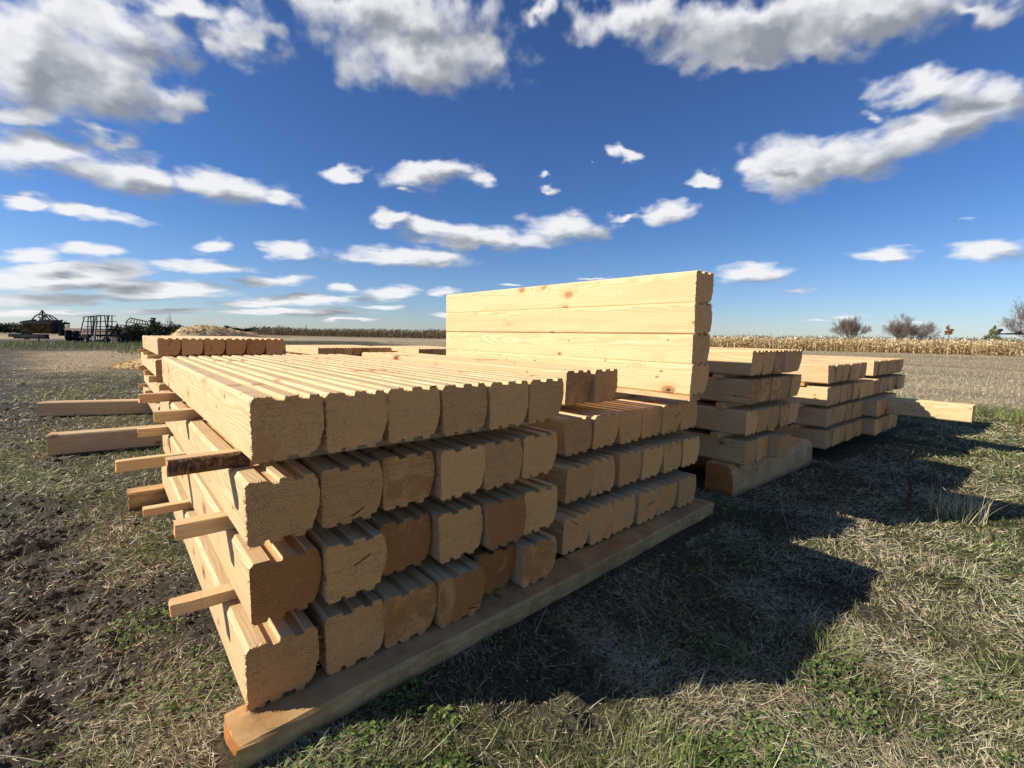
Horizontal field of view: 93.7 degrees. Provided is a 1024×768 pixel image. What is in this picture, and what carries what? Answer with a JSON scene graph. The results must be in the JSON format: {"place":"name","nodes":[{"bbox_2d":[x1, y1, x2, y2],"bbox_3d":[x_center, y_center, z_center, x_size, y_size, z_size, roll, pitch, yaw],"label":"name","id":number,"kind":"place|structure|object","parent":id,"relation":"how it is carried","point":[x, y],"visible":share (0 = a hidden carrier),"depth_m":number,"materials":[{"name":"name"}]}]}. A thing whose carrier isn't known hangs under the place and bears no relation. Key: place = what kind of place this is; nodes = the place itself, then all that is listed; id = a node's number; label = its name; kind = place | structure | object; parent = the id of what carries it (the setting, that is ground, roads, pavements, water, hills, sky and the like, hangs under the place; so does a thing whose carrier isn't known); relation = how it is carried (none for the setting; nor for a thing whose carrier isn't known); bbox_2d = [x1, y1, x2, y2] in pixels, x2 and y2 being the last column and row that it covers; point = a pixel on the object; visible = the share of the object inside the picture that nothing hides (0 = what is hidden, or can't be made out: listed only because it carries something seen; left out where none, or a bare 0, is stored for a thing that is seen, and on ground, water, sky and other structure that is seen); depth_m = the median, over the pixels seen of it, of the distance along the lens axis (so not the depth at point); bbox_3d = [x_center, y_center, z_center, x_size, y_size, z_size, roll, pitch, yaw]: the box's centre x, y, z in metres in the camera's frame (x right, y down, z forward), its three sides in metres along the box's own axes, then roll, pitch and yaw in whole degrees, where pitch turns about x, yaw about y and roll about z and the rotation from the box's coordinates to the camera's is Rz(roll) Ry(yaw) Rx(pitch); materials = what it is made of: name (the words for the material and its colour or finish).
{"place":"outdoors","nodes":[
{"label":"outdoors","id":0,"kind":"place"},
{"bbox_2d":[0,340,360,356],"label":"long grass","id":1,"kind":"structure","parent":0,"point":[75,344],"depth_m":35.00,"materials":[{"name":"beige plant"}]},
{"bbox_2d":[0,328,1023,767],"bbox_3d":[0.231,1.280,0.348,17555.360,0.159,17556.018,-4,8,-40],"label":"ground","id":2,"kind":"structure","parent":0,"point":[540,630],"depth_m":2.19,"materials":[{"name":"brown soil"}]},
{"bbox_2d":[8,310,82,341],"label":"seed drill","id":3,"kind":"object","parent":2,"relation":"on","point":[43,328],"visible":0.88,"depth_m":43.11,"materials":[{"name":"paint"}]},
{"bbox_2d":[37,399,152,416],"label":"support beam","id":4,"kind":"structure","parent":2,"relation":"on","point":[87,407],"depth_m":7.13,"materials":[{"name":"brown wood"}]},
{"bbox_2d":[46,424,163,455],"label":"support beam","id":5,"kind":"structure","parent":2,"relation":"on","point":[79,441],"depth_m":5.04,"materials":[{"name":"brown wood"}]},
{"bbox_2d":[79,315,130,342],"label":"folding harrow","id":6,"kind":"object","parent":2,"relation":"on","point":[87,336],"visible":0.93,"depth_m":43.12,"materials":[{"name":"metal"}]},
{"bbox_2d":[127,483,168,510],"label":"support beam","id":7,"kind":"structure","parent":2,"relation":"on","point":[141,497],"depth_m":3.49,"materials":[{"name":"brown wood"}]},
{"bbox_2d":[103,324,288,369],"bbox_3d":[-11.300,-1.453,18.244,6.839,1.639,4.695,-3,7,-32],"label":"sawdust heap","id":8,"kind":"object","parent":2,"relation":"on","point":[202,330],"visible":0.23,"depth_m":17.57,"materials":[{"name":"beige wood"}]},
{"bbox_2d":[0,396,505,767],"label":"soil crumbs","id":9,"kind":"object","parent":2,"relation":"on","point":[104,729],"visible":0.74,"depth_m":2.15,"materials":[{"name":"brown soil"}]},
{"bbox_2d":[251,327,446,338],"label":"corn strip","id":10,"kind":"object","parent":2,"relation":"on","point":[299,331],"visible":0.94,"depth_m":139.76,"materials":[{"name":"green plant"}]},
{"bbox_2d":[222,497,713,767],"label":"support beam","id":11,"kind":"structure","parent":2,"relation":"on","point":[320,699],"depth_m":1.79,"materials":[{"name":"brown wood"}]},
{"bbox_2d":[161,466,320,712],"bbox_3d":[-1.645,0.776,2.614,0.236,0.220,2.869,-4,8,-40],"label":"timber log","id":12,"kind":"object","parent":11,"relation":"on","point":[271,659],"visible":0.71,"depth_m":1.57,"materials":[{"name":"brown wood"}]},
{"bbox_2d":[303,589,384,674],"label":"timber log","id":13,"kind":"object","parent":11,"relation":"on","point":[351,630],"visible":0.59,"depth_m":1.69,"materials":[{"name":"brown wood"}]},
{"bbox_2d":[372,565,436,647],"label":"timber log","id":14,"kind":"object","parent":11,"relation":"on","point":[408,595],"visible":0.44,"depth_m":1.83,"materials":[{"name":"brown wood"}]},
{"bbox_2d":[411,554,485,627],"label":"timber log","id":15,"kind":"object","parent":11,"relation":"on","point":[459,582],"visible":0.32,"depth_m":1.96,"materials":[{"name":"brown wood"}]},
{"bbox_2d":[463,543,514,596],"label":"timber log","id":16,"kind":"object","parent":11,"relation":"on","point":[497,565],"visible":0.26,"depth_m":2.17,"materials":[{"name":"brown wood"}]},
{"bbox_2d":[508,529,556,587],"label":"timber log","id":17,"kind":"object","parent":11,"relation":"on","point":[535,556],"visible":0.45,"depth_m":2.25,"materials":[{"name":"brown wood"}]},
{"bbox_2d":[142,499,192,516],"bbox_3d":[-1.333,0.623,2.964,1.506,0.041,0.069,-4,8,-39],"label":"spacer stick","id":18,"kind":"object","parent":17,"relation":"on","point":[162,508],"visible":0.13,"depth_m":2.53,"materials":[{"name":"brown wood"}]},
{"bbox_2d":[364,503,431,575],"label":"timber log","id":19,"kind":"object","parent":18,"relation":"on","point":[406,530],"visible":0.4,"depth_m":1.88,"materials":[{"name":"brown wood"}]},
{"bbox_2d":[137,426,172,436],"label":"spacer stick","id":20,"kind":"object","parent":19,"relation":"on","point":[153,431],"visible":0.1,"depth_m":3.24,"materials":[{"name":"brown wood"}]},
{"bbox_2d":[159,390,322,549],"bbox_3d":[-1.641,0.269,2.597,0.241,0.219,2.869,-4,8,-40],"label":"timber log","id":21,"kind":"object","parent":20,"relation":"on","point":[262,503],"visible":0.73,"depth_m":1.55,"materials":[{"name":"brown wood"}]},
{"bbox_2d":[409,436,485,501],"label":"timber log","id":22,"kind":"object","parent":20,"relation":"on","point":[459,463],"visible":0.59,"depth_m":1.95,"materials":[{"name":"brown wood"}]},
{"bbox_2d":[492,425,557,478],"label":"timber log","id":23,"kind":"object","parent":20,"relation":"on","point":[539,446],"visible":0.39,"depth_m":2.25,"materials":[{"name":"brown wood"}]},
{"bbox_2d":[153,408,203,422],"bbox_3d":[-1.191,0.124,2.847,1.504,0.056,0.069,-4,8,-39],"label":"spacer stick","id":24,"kind":"object","parent":23,"relation":"on","point":[170,415],"visible":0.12,"depth_m":2.41,"materials":[{"name":"brown wood"}]},
{"bbox_2d":[261,355,487,435],"bbox_3d":[-1.109,-0.025,3.027,0.235,0.221,2.870,-4,8,-40],"label":"timber log","id":25,"kind":"object","parent":24,"relation":"on","point":[463,406],"visible":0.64,"depth_m":1.98,"materials":[{"name":"brown wood"}]},
{"bbox_2d":[462,486,525,550],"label":"timber log","id":26,"kind":"object","parent":18,"relation":"on","point":[503,510],"visible":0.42,"depth_m":2.11,"materials":[{"name":"brown wood"}]},
{"bbox_2d":[168,583,237,617],"bbox_3d":[-0.571,0.723,2.092,1.508,0.044,0.075,-4,7,-38],"label":"spacer stick","id":27,"kind":"object","parent":17,"relation":"on","point":[195,601],"visible":0.14,"depth_m":1.67,"materials":[{"name":"brown wood"}]},
{"bbox_2d":[162,424,323,626],"bbox_3d":[-1.651,0.526,2.638,0.239,0.212,2.866,-4,8,-40],"label":"timber log","id":28,"kind":"object","parent":27,"relation":"on","point":[267,579],"visible":0.59,"depth_m":1.59,"materials":[{"name":"brown wood"}]},
{"bbox_2d":[304,517,389,606],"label":"timber log","id":29,"kind":"object","parent":27,"relation":"on","point":[353,556],"visible":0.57,"depth_m":1.69,"materials":[{"name":"brown wood"}]},
{"bbox_2d":[409,494,483,564],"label":"timber log","id":30,"kind":"object","parent":27,"relation":"on","point":[456,527],"visible":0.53,"depth_m":1.98,"materials":[{"name":"brown wood"}]},
{"bbox_2d":[502,476,557,534],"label":"timber log","id":31,"kind":"object","parent":27,"relation":"on","point":[540,497],"visible":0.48,"depth_m":2.28,"materials":[{"name":"brown wood"}]},
{"bbox_2d":[115,451,185,472],"bbox_3d":[-1.370,0.369,2.952,1.655,0.057,0.070,-4,8,-41],"label":"spacer stick","id":32,"kind":"object","parent":31,"relation":"on","point":[137,463],"visible":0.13,"depth_m":2.46,"materials":[{"name":"brown wood"}]},
{"bbox_2d":[173,511,234,540],"bbox_3d":[-0.583,0.465,2.129,1.505,0.056,0.074,-4,8,-39],"label":"spacer stick","id":33,"kind":"object","parent":31,"relation":"on","point":[199,525],"visible":0.1,"depth_m":1.68,"materials":[{"name":"brown wood"}]},
{"bbox_2d":[294,450,384,528],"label":"timber log","id":34,"kind":"object","parent":33,"relation":"on","point":[350,483],"visible":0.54,"depth_m":1.67,"materials":[{"name":"brown wood"}]},
{"bbox_2d":[164,422,530,476],"bbox_3d":[-0.500,0.221,1.998,1.535,0.056,0.076,-4,8,-40],"label":"spacer stick","id":35,"kind":"object","parent":34,"relation":"on","point":[179,465],"visible":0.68,"depth_m":1.58,"materials":[{"name":"brown wood"}]},
{"bbox_2d":[162,356,325,465],"bbox_3d":[-1.621,0.013,2.592,0.236,0.220,2.869,-4,8,-40],"label":"timber log","id":36,"kind":"object","parent":35,"relation":"on","point":[255,419],"visible":1,"depth_m":1.57,"materials":[{"name":"brown wood"}]},
{"bbox_2d":[198,355,390,455],"bbox_3d":[-1.449,-0.001,2.734,0.241,0.219,2.869,-4,8,-40],"label":"timber log","id":37,"kind":"object","parent":35,"relation":"on","point":[355,415],"visible":0.7,"depth_m":1.68,"materials":[{"name":"brown wood"}]},
{"bbox_2d":[231,355,441,444],"bbox_3d":[-1.282,-0.014,2.889,0.237,0.223,2.868,-4,8,-40],"label":"timber log","id":38,"kind":"object","parent":35,"relation":"on","point":[414,408],"visible":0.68,"depth_m":1.84,"materials":[{"name":"brown wood"}]},
{"bbox_2d":[292,354,529,430],"bbox_3d":[-0.927,-0.036,3.170,0.236,0.220,2.869,-4,8,-40],"label":"timber log","id":39,"kind":"object","parent":35,"relation":"on","point":[507,403],"visible":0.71,"depth_m":2.12,"materials":[{"name":"brown wood"}]},
{"bbox_2d":[319,354,563,422],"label":"timber log","id":40,"kind":"object","parent":35,"relation":"on","point":[546,394],"visible":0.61,"depth_m":2.27,"materials":[{"name":"brown wood"}]},
{"bbox_2d":[356,442,435,512],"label":"timber log","id":41,"kind":"object","parent":33,"relation":"on","point":[408,469],"visible":0.36,"depth_m":1.84,"materials":[{"name":"brown wood"}]},
{"bbox_2d":[455,430,523,489],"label":"timber log","id":42,"kind":"object","parent":33,"relation":"on","point":[503,457],"visible":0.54,"depth_m":2.10,"materials":[{"name":"brown wood"}]},
{"bbox_2d":[539,500,590,555],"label":"timber log","id":43,"kind":"object","parent":11,"relation":"on","point":[569,529],"visible":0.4,"depth_m":2.58,"materials":[{"name":"brown wood"}]},
{"bbox_2d":[569,494,614,545],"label":"timber log","id":44,"kind":"object","parent":11,"relation":"on","point":[602,516],"visible":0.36,"depth_m":2.73,"materials":[{"name":"brown wood"}]},
{"bbox_2d":[594,488,635,534],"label":"timber log","id":45,"kind":"object","parent":11,"relation":"on","point":[623,503],"visible":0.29,"depth_m":2.88,"materials":[{"name":"brown wood"}]},
{"bbox_2d":[612,481,659,524],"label":"timber log","id":46,"kind":"object","parent":11,"relation":"on","point":[647,497],"visible":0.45,"depth_m":3.02,"materials":[{"name":"brown wood"}]},
{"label":"spacer stick","id":47,"kind":"object","parent":46,"relation":"on","visible":0},
{"bbox_2d":[534,454,593,505],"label":"timber log","id":48,"kind":"object","parent":47,"relation":"on","point":[571,478],"visible":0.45,"depth_m":2.65,"materials":[{"name":"brown wood"}]},
{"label":"spacer stick","id":49,"kind":"object","parent":48,"relation":"on","visible":0},
{"bbox_2d":[570,402,641,443],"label":"timber log","id":50,"kind":"object","parent":49,"relation":"on","point":[630,426],"visible":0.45,"depth_m":3.02,"materials":[{"name":"brown wood"}]},
{"bbox_2d":[614,397,681,434],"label":"timber log","id":51,"kind":"object","parent":49,"relation":"on","point":[671,414],"visible":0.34,"depth_m":3.33,"materials":[{"name":"brown wood"}]},
{"bbox_2d":[632,395,697,430],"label":"timber log","id":52,"kind":"object","parent":49,"relation":"on","point":[688,415],"visible":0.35,"depth_m":3.49,"materials":[{"name":"brown wood"}]},
{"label":"spacer stick","id":53,"kind":"object","parent":52,"relation":"on","visible":0},
{"bbox_2d":[362,352,590,404],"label":"timber log","id":54,"kind":"object","parent":53,"relation":"on","point":[577,384],"visible":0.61,"depth_m":3.03,"materials":[{"name":"brown wood"}]},
{"bbox_2d":[571,450,614,495],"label":"timber log","id":55,"kind":"object","parent":47,"relation":"on","point":[604,472],"visible":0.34,"depth_m":2.81,"materials":[{"name":"brown wood"}]},
{"bbox_2d":[587,444,641,486],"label":"timber log","id":56,"kind":"object","parent":47,"relation":"on","point":[628,461],"visible":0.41,"depth_m":2.97,"materials":[{"name":"brown wood"}]},
{"bbox_2d":[612,440,663,479],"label":"timber log","id":57,"kind":"object","parent":47,"relation":"on","point":[652,455],"visible":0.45,"depth_m":3.12,"materials":[{"name":"brown wood"}]},
{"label":"spacer stick","id":58,"kind":"object","parent":57,"relation":"on","visible":0},
{"bbox_2d":[528,411,591,455],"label":"timber log","id":59,"kind":"object","parent":58,"relation":"on","point":[573,431],"visible":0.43,"depth_m":2.69,"materials":[{"name":"brown wood"}]},
{"bbox_2d":[585,392,639,401],"bbox_3d":[0.497,0.095,3.381,1.506,0.056,0.079,-4,8,-40],"label":"spacer stick","id":60,"kind":"object","parent":59,"relation":"on","point":[619,395],"visible":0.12,"depth_m":3.62,"materials":[{"name":"brown wood"}]},
{"bbox_2d":[386,352,617,402],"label":"timber log","id":61,"kind":"object","parent":60,"relation":"on","point":[603,387],"visible":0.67,"depth_m":2.99,"materials":[{"name":"brown wood"}]},
{"bbox_2d":[616,387,699,400],"bbox_3d":[0.245,-0.035,4.153,0.129,0.034,2.865,-4,8,-40],"label":"spacer stick","id":62,"kind":"object","parent":60,"relation":"on","point":[660,394],"visible":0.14,"depth_m":3.20,"materials":[{"name":"brown wood"}]},
{"bbox_2d":[446,350,708,395],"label":"timber log","id":63,"kind":"object","parent":62,"relation":"on","point":[683,379],"visible":0.54,"depth_m":3.31,"materials":[{"name":"brown wood"}]},
{"bbox_2d":[446,332,710,364],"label":"timber log","id":64,"kind":"object","parent":63,"relation":"on","point":[690,349],"visible":0.85,"depth_m":3.61,"materials":[{"name":"brown wood"}]},
{"bbox_2d":[446,302,712,334],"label":"timber log","id":65,"kind":"object","parent":64,"relation":"on","point":[695,318],"visible":1,"depth_m":3.58,"materials":[{"name":"brown wood"}]},
{"bbox_2d":[446,270,713,312],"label":"timber log","id":66,"kind":"object","parent":65,"relation":"on","point":[686,286],"visible":0.97,"depth_m":3.57,"materials":[{"name":"brown wood"}]},
{"bbox_2d":[560,405,619,449],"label":"timber log","id":67,"kind":"object","parent":58,"relation":"on","point":[605,425],"visible":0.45,"depth_m":2.86,"materials":[{"name":"brown wood"}]},
{"bbox_2d":[600,399,661,438],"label":"timber log","id":68,"kind":"object","parent":58,"relation":"on","point":[651,414],"visible":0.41,"depth_m":3.19,"materials":[{"name":"brown wood"}]},
{"bbox_2d":[638,435,681,473],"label":"timber log","id":69,"kind":"object","parent":47,"relation":"on","point":[672,452],"visible":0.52,"depth_m":3.28,"materials":[{"name":"brown wood"}]},
{"bbox_2d":[636,476,676,516],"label":"timber log","id":70,"kind":"object","parent":11,"relation":"on","point":[667,490],"visible":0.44,"depth_m":3.17,"materials":[{"name":"brown wood"}]},
{"bbox_2d":[656,469,695,507],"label":"timber log","id":71,"kind":"object","parent":11,"relation":"on","point":[686,485],"visible":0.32,"depth_m":3.32,"materials":[{"name":"brown wood"}]},
{"bbox_2d":[0,349,1021,767],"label":"wood chips","id":72,"kind":"object","parent":2,"relation":"on","point":[386,699],"visible":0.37,"depth_m":2.14,"materials":[{"name":"beige wood"}]},
{"bbox_2d":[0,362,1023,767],"bbox_3d":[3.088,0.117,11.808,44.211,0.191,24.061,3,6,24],"label":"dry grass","id":73,"kind":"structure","parent":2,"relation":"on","point":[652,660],"depth_m":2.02,"materials":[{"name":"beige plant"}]},
{"bbox_2d":[0,361,1023,767],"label":"green grass","id":74,"kind":"structure","parent":2,"relation":"on","point":[986,527],"depth_m":2.01,"materials":[{"name":"green plant"}]},
{"bbox_2d":[0,416,1023,767],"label":"clover","id":75,"kind":"object","parent":2,"relation":"on","point":[450,762],"visible":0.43,"depth_m":1.65,"materials":[{"name":"green plant"}]},
{"bbox_2d":[613,702,721,767],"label":"grass tuft","id":76,"kind":"object","parent":2,"relation":"on","point":[659,747],"visible":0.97,"depth_m":1.46,"materials":[{"name":"green plant"}]},
{"bbox_2d":[389,341,1023,410],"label":"field stubble","id":77,"kind":"object","parent":2,"relation":"on","point":[962,384],"visible":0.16,"depth_m":19.23,"materials":[{"name":"beige plant"}]},
{"bbox_2d":[705,436,811,497],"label":"support beam","id":78,"kind":"structure","parent":2,"relation":"on","point":[727,478],"depth_m":4.12,"materials":[{"name":"brown wood"}]},
{"bbox_2d":[758,430,790,458],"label":"timber log","id":79,"kind":"object","parent":78,"relation":"on","point":[778,444],"visible":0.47,"depth_m":4.18,"materials":[{"name":"brown wood"}]},
{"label":"spacer stick","id":80,"kind":"object","parent":79,"relation":"on","visible":0},
{"bbox_2d":[694,402,757,435],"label":"timber log","id":81,"kind":"object","parent":80,"relation":"on","point":[737,420],"visible":0.41,"depth_m":3.97,"materials":[{"name":"brown wood"}]},
{"bbox_2d":[760,401,790,426],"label":"timber log","id":82,"kind":"object","parent":80,"relation":"on","point":[784,414],"visible":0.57,"depth_m":4.33,"materials":[{"name":"brown wood"}]},
{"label":"spacer stick","id":83,"kind":"object","parent":82,"relation":"on","visible":0},
{"bbox_2d":[697,375,762,404],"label":"timber log","id":84,"kind":"object","parent":83,"relation":"on","point":[742,390],"visible":0.39,"depth_m":3.94,"materials":[{"name":"brown wood"}]},
{"bbox_2d":[705,349,763,375],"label":"timber log","id":85,"kind":"object","parent":84,"relation":"on","point":[736,362],"visible":0.41,"depth_m":3.91,"materials":[{"name":"brown wood"}]},
{"bbox_2d":[882,313,941,342],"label":"bare tree","id":86,"kind":"object","parent":2,"relation":"on","point":[901,330],"visible":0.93,"depth_m":70.20,"materials":[{"name":"brown plant"}]},
{"bbox_2d":[916,478,1006,525],"bbox_3d":[3.314,0.839,3.538,0.469,0.302,0.498,-4,8,-40],"label":"dry grass tuft","id":87,"kind":"object","parent":2,"relation":"on","point":[957,506],"visible":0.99,"depth_m":3.54,"materials":[{"name":"beige plant"}]},
{"bbox_3d":[0.882,0.560,6.082,1.506,0.260,0.249,-4,8,-40],"label":"support beam","id":88,"kind":"object","parent":2,"relation":"on","visible":0},
{"bbox_2d":[676,428,757,465],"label":"timber log","id":89,"kind":"object","parent":88,"relation":"on","point":[738,449],"visible":0.39,"depth_m":4.02,"materials":[{"name":"brown wood"}]},
{"bbox_3d":[3.072,0.467,8.006,3.406,0.124,0.160,-4,8,-40],"label":"support beam","id":90,"kind":"object","parent":2,"relation":"on","visible":0},
{"bbox_2d":[774,423,832,449],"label":"timber log","id":91,"kind":"object","parent":90,"relation":"on","point":[819,437],"visible":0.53,"depth_m":5.24,"materials":[{"name":"brown wood"}]},
{"bbox_2d":[856,416,879,435],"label":"timber log","id":92,"kind":"object","parent":90,"relation":"on","point":[870,426],"visible":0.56,"depth_m":5.97,"materials":[{"name":"brown wood"}]},
{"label":"spacer stick","id":93,"kind":"object","parent":92,"relation":"on","visible":0},
{"bbox_2d":[868,395,975,422],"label":"timber log","id":94,"kind":"object","parent":93,"relation":"on","point":[954,411],"visible":0.38,"depth_m":5.83,"materials":[{"name":"brown wood"}]},
{"bbox_2d":[862,415,884,432],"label":"timber log","id":95,"kind":"object","parent":90,"relation":"on","point":[881,421],"visible":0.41,"depth_m":6.12,"materials":[{"name":"brown wood"}]},
{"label":"spacer stick","id":96,"kind":"object","parent":95,"relation":"on","visible":0},
{"bbox_2d":[864,396,886,414],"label":"timber log","id":97,"kind":"object","parent":96,"relation":"on","point":[884,401],"visible":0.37,"depth_m":6.09,"materials":[{"name":"brown wood"}]},
{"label":"spacer stick","id":98,"kind":"object","parent":97,"relation":"on","visible":0},
{"bbox_2d":[846,380,864,398],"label":"timber log","id":99,"kind":"object","parent":98,"relation":"on","point":[861,393],"visible":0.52,"depth_m":5.82,"materials":[{"name":"brown wood"}]},
{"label":"spacer stick","id":100,"kind":"object","parent":99,"relation":"on","visible":0},
{"bbox_2d":[786,363,835,383],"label":"timber log","id":101,"kind":"object","parent":100,"relation":"on","point":[816,373],"visible":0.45,"depth_m":5.12,"materials":[{"name":"brown wood"}]},
{"bbox_2d":[0,0,1023,341],"label":"sky","id":102,"kind":"structure","parent":0,"point":[311,164],"materials":[{"name":"blue"}]},
{"bbox_2d":[710,335,1023,355],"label":"corn field","id":103,"kind":"structure","parent":0,"point":[939,346],"depth_m":52.84,"materials":[{"name":"beige plant"}]},
{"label":"spacer stick","id":104,"kind":"object","parent":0,"visible":0},
{"bbox_2d":[794,405,832,427],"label":"timber log","id":105,"kind":"object","parent":104,"relation":"on","point":[816,416],"visible":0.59,"depth_m":5.18,"materials":[{"name":"brown wood"}]},
{"bbox_2d":[781,385,834,406],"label":"timber log","id":106,"kind":"object","parent":105,"relation":"on","point":[819,395],"visible":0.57,"depth_m":5.14,"materials":[{"name":"brown wood"}]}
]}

